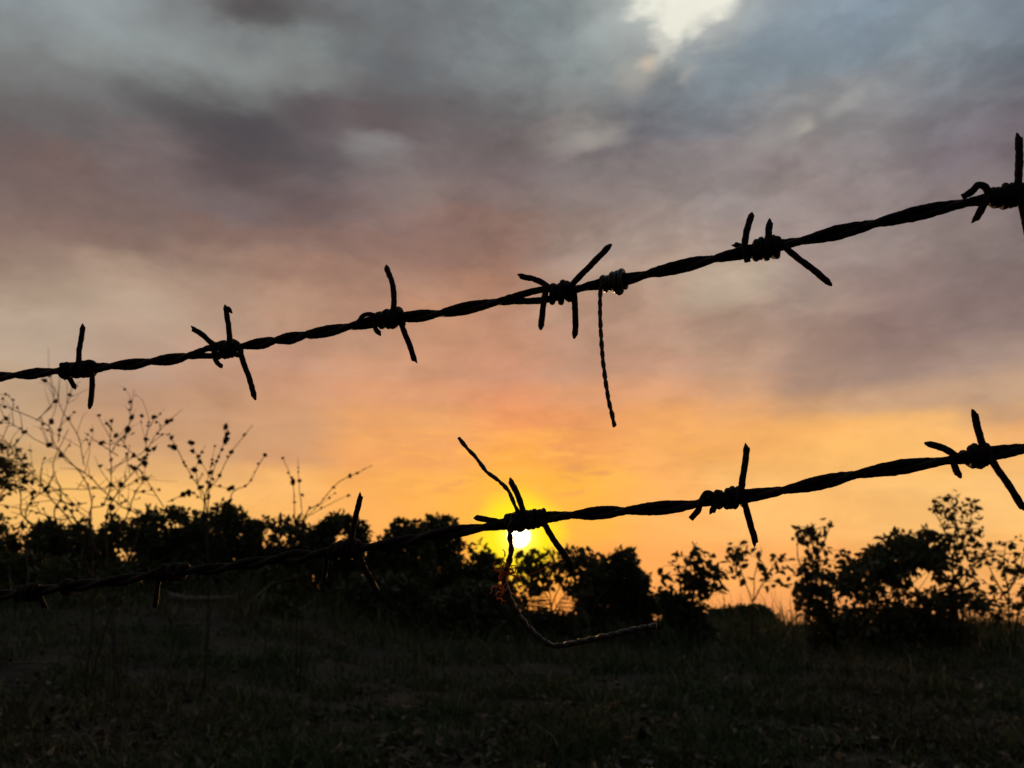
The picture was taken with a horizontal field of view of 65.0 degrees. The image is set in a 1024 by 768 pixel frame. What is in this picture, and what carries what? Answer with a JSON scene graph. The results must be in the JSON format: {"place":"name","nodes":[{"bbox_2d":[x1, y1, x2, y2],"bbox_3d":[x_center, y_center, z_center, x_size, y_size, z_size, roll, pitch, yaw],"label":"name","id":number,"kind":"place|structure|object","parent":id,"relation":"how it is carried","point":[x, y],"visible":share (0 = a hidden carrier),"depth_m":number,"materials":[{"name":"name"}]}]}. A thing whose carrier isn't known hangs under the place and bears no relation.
{"place":"outdoors","nodes":[
{"label":"outdoors","id":0,"kind":"place"},
{"bbox_2d":[0,499,1023,767],"bbox_3d":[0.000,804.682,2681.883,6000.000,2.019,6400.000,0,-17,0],"label":"ground","id":1,"kind":"structure","parent":0,"point":[15,672],"depth_m":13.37,"materials":[{"name":"plant"}]},
{"bbox_2d":[0,438,41,552],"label":"shrub","id":2,"kind":"object","parent":1,"relation":"on","point":[6,466],"visible":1,"depth_m":8.26,"materials":[{"name":"green plant"}]},
{"bbox_2d":[0,516,52,562],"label":"tree","id":3,"kind":"object","parent":1,"relation":"on","point":[11,542],"visible":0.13,"depth_m":30.93,"materials":[{"name":"black plant"}]},
{"bbox_2d":[0,549,93,593],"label":"scrub","id":4,"kind":"object","parent":1,"relation":"on","point":[38,569],"visible":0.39,"depth_m":24.11,"materials":[{"name":"green plant"}]},
{"bbox_2d":[26,516,79,572],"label":"tree","id":5,"kind":"object","parent":1,"relation":"on","point":[57,547],"visible":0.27,"depth_m":33.03,"materials":[{"name":"black plant"}]},
{"bbox_2d":[0,348,139,696],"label":"dry weed","id":6,"kind":"object","parent":1,"relation":"on","point":[61,455],"visible":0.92,"depth_m":11.04,"materials":[{"name":"black plant"}]},
{"bbox_2d":[0,580,150,607],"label":"scrub","id":7,"kind":"object","parent":1,"relation":"on","point":[5,585],"visible":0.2,"depth_m":18.95,"materials":[{"name":"black plant"}]},
{"bbox_2d":[65,516,100,565],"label":"tree","id":8,"kind":"object","parent":1,"relation":"on","point":[84,529],"visible":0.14,"depth_m":33.78,"materials":[{"name":"black plant"}]},
{"bbox_2d":[85,512,133,573],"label":"tree","id":9,"kind":"object","parent":1,"relation":"on","point":[114,541],"visible":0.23,"depth_m":32.25,"materials":[{"name":"black plant"}]},
{"bbox_2d":[62,388,182,702],"bbox_3d":[-5.170,1.999,10.449,1.408,4.053,0.516,0,-17,0],"label":"dry weed","id":10,"kind":"object","parent":1,"relation":"on","point":[121,484],"visible":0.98,"depth_m":10.65,"materials":[{"name":"black plant"}]},
{"bbox_2d":[62,554,242,599],"bbox_3d":[-10.854,6.513,25.423,5.850,2.207,4.546,0,-17,0],"label":"scrub","id":11,"kind":"object","parent":1,"relation":"on","point":[141,567],"visible":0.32,"depth_m":24.97,"materials":[{"name":"black plant"}]},
{"bbox_2d":[121,497,268,590],"bbox_3d":[-11.673,6.700,29.395,4.859,5.089,4.287,0,-17,0],"label":"tree","id":12,"kind":"object","parent":1,"relation":"on","point":[186,541],"visible":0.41,"depth_m":28.84,"materials":[{"name":"green plant"}]},
{"bbox_2d":[166,591,235,602],"bbox_3d":[-7.626,5.265,19.843,1.762,0.306,0.358,0,-17,0],"label":"log","id":13,"kind":"object","parent":1,"relation":"on","point":[179,596],"visible":0.56,"depth_m":19.77,"materials":[{"name":"brown wood"}]},
{"bbox_2d":[167,423,266,691],"bbox_3d":[-4.229,2.320,11.165,1.477,3.720,0.477,0,-17,0],"label":"dry weed","id":14,"kind":"object","parent":1,"relation":"on","point":[226,439],"visible":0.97,"depth_m":11.43,"materials":[{"name":"black plant"}]},
{"bbox_2d":[234,564,309,606],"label":"scrub","id":15,"kind":"object","parent":1,"relation":"on","point":[284,585],"visible":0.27,"depth_m":24.51,"materials":[{"name":"black plant"}]},
{"bbox_2d":[255,512,313,599],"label":"tree","id":16,"kind":"object","parent":1,"relation":"on","point":[285,528],"visible":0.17,"depth_m":31.16,"materials":[{"name":"black plant"}]},
{"bbox_2d":[273,457,371,688],"bbox_3d":[-2.791,2.712,11.707,1.373,3.300,0.291,1,-17,-4],"label":"dry weed","id":17,"kind":"object","parent":1,"relation":"on","point":[292,481],"visible":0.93,"depth_m":11.76,"materials":[{"name":"black plant"}]},
{"bbox_2d":[298,508,373,601],"bbox_3d":[-6.558,6.939,29.964,2.632,4.584,2.520,0,-17,0],"label":"tree","id":18,"kind":"object","parent":1,"relation":"on","point":[318,536],"visible":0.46,"depth_m":29.66,"materials":[{"name":"green plant"}]},
{"bbox_2d":[329,569,435,629],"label":"scrub","id":19,"kind":"object","parent":1,"relation":"on","point":[412,587],"visible":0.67,"depth_m":23.27,"materials":[{"name":"green plant"}]},
{"bbox_2d":[355,516,439,599],"bbox_3d":[-4.045,7.015,29.143,3.123,4.339,2.826,0,-17,0],"label":"tree","id":20,"kind":"object","parent":1,"relation":"on","point":[407,559],"visible":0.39,"depth_m":28.77,"materials":[{"name":"green plant"}]},
{"bbox_2d":[420,512,466,592],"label":"tree","id":21,"kind":"object","parent":1,"relation":"on","point":[445,549],"visible":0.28,"depth_m":32.13,"materials":[{"name":"black plant"}]},
{"bbox_2d":[405,576,530,638],"bbox_3d":[-1.265,6.521,23.121,3.640,1.902,2.776,4,-17,-14],"label":"scrub","id":22,"kind":"object","parent":1,"relation":"on","point":[485,601],"visible":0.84,"depth_m":22.42,"materials":[{"name":"green plant"}]},
{"bbox_2d":[442,537,518,626],"bbox_3d":[-1.085,7.071,27.627,2.674,3.502,2.421,0,-17,0],"label":"tree","id":23,"kind":"object","parent":1,"relation":"on","point":[480,568],"visible":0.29,"depth_m":27.51,"materials":[{"name":"black plant"}]},
{"bbox_2d":[508,606,577,640],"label":"bush","id":24,"kind":"object","parent":1,"relation":"on","point":[570,624],"visible":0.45,"depth_m":23.84,"materials":[{"name":"black plant"}]},
{"bbox_2d":[510,543,605,641],"bbox_3d":[1.215,5.504,21.027,2.577,2.544,1.707,0,-17,0],"label":"sapling","id":25,"kind":"object","parent":1,"relation":"on","point":[581,559],"visible":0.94,"depth_m":21.00,"materials":[{"name":"green plant"}]},
{"bbox_2d":[570,544,656,643],"bbox_3d":[2.893,5.964,22.498,2.523,2.985,2.176,0,-17,0],"label":"bush","id":26,"kind":"object","parent":1,"relation":"on","point":[626,590],"visible":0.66,"depth_m":22.02,"materials":[{"name":"green plant"}]},
{"bbox_2d":[574,610,698,644],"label":"scrub","id":27,"kind":"object","parent":1,"relation":"on","point":[624,624],"visible":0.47,"depth_m":20.96,"materials":[{"name":"black plant"}]},
{"bbox_2d":[651,559,723,645],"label":"bush","id":28,"kind":"object","parent":1,"relation":"on","point":[666,600],"visible":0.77,"depth_m":21.36,"materials":[{"name":"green plant"}]},
{"bbox_2d":[657,541,729,621],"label":"sapling","id":29,"kind":"object","parent":1,"relation":"on","point":[695,552],"visible":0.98,"depth_m":21.59,"materials":[{"name":"black plant"}]},
{"bbox_2d":[705,602,735,622],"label":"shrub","id":30,"kind":"object","parent":1,"relation":"on","point":[719,611],"visible":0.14,"depth_m":63.04,"materials":[{"name":"black plant"}]},
{"bbox_2d":[719,540,789,641],"bbox_3d":[6.474,5.445,20.982,1.886,2.720,1.145,0,-17,0],"label":"sapling","id":31,"kind":"object","parent":1,"relation":"on","point":[737,557],"visible":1,"depth_m":21.18,"materials":[{"name":"black plant"}]},
{"bbox_2d":[727,602,782,627],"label":"tree","id":32,"kind":"object","parent":1,"relation":"on","point":[755,609],"visible":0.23,"depth_m":57.16,"materials":[{"name":"black plant"}]},
{"bbox_2d":[775,518,850,649],"bbox_3d":[7.350,4.903,19.751,1.730,3.114,1.758,-12,-20,34],"label":"sapling","id":33,"kind":"object","parent":1,"relation":"on","point":[806,586],"visible":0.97,"depth_m":19.67,"materials":[{"name":"green plant"}]},
{"bbox_2d":[803,612,972,651],"bbox_3d":[9.205,6.178,20.080,3.641,1.207,3.041,0,-17,0],"label":"scrub","id":34,"kind":"object","parent":1,"relation":"on","point":[835,644],"visible":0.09,"depth_m":19.24,"materials":[{"name":"black plant"}]},
{"bbox_2d":[808,523,987,651],"bbox_3d":[8.819,4.786,18.927,3.698,3.018,2.853,0,-17,0],"label":"bush","id":35,"kind":"object","parent":1,"relation":"on","point":[892,567],"visible":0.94,"depth_m":18.18,"materials":[{"name":"green plant"}]},
{"bbox_2d":[918,489,995,654],"bbox_3d":[10.239,4.309,18.343,1.402,3.643,1.462,0,-17,0],"label":"sapling","id":36,"kind":"object","parent":1,"relation":"on","point":[953,581],"visible":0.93,"depth_m":18.40,"materials":[{"name":"green plant"}]},
{"bbox_2d":[965,534,1023,649],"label":"sapling","id":37,"kind":"object","parent":1,"relation":"on","point":[1016,605],"visible":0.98,"depth_m":18.88,"materials":[{"name":"black plant"}]},
{"bbox_2d":[0,409,1023,608],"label":"barbed wire","id":38,"kind":"object","parent":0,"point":[982,454],"visible":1,"depth_m":0.37,"materials":[{"name":"metal"}]},
{"bbox_2d":[457,437,656,648],"bbox_3d":[0.019,0.073,0.374,0.090,0.096,0.020,0,-17,0],"label":"tie wire","id":39,"kind":"object","parent":38,"relation":"attached to","point":[548,643],"visible":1,"depth_m":0.37,"materials":[{"name":"black metal"}]},
{"bbox_2d":[490,549,521,604],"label":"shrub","id":40,"kind":"object","parent":39,"relation":"attached to","point":[512,572],"visible":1,"depth_m":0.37,"materials":[{"name":"black plant"}]},
{"bbox_2d":[0,133,1023,408],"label":"barbed wire","id":41,"kind":"object","parent":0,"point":[1002,197],"visible":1,"depth_m":0.37,"materials":[{"name":"metal"}]},
{"bbox_2d":[598,268,627,427],"bbox_3d":[0.046,-0.017,0.361,0.014,0.070,0.023,0,-17,0],"label":"tie wire","id":42,"kind":"object","parent":41,"relation":"attached to","point":[612,280],"visible":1,"depth_m":0.36,"materials":[{"name":"black metal"}]},
{"bbox_2d":[0,0,1023,624],"label":"sky","id":43,"kind":"structure","parent":0,"point":[165,165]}
]}

